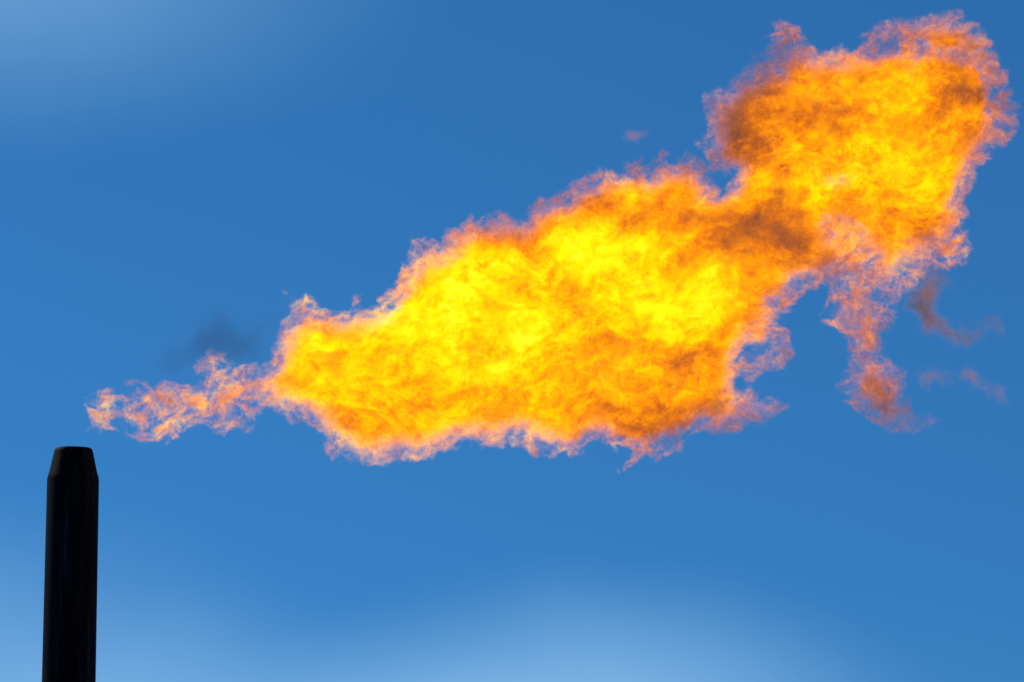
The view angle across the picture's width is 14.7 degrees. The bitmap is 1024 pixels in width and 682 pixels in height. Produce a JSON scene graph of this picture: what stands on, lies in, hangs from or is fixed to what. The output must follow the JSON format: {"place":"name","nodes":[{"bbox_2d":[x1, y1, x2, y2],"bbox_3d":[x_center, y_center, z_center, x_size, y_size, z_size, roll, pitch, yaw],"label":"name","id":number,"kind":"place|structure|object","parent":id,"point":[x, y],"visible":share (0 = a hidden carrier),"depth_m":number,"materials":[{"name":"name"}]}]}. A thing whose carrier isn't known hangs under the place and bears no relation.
{"place":"outdoors","nodes":[
{"label":"outdoors","id":0,"kind":"place"},
{"bbox_2d":[42,446,98,681],"bbox_3d":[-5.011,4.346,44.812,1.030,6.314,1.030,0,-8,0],"label":"flare stack","id":1,"kind":"object","parent":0,"point":[70,592],"visible":1,"depth_m":44.81,"materials":[{"name":"metal"}]},
{"bbox_2d":[0,0,1023,681],"label":"sky","id":2,"kind":"structure","parent":0,"point":[386,340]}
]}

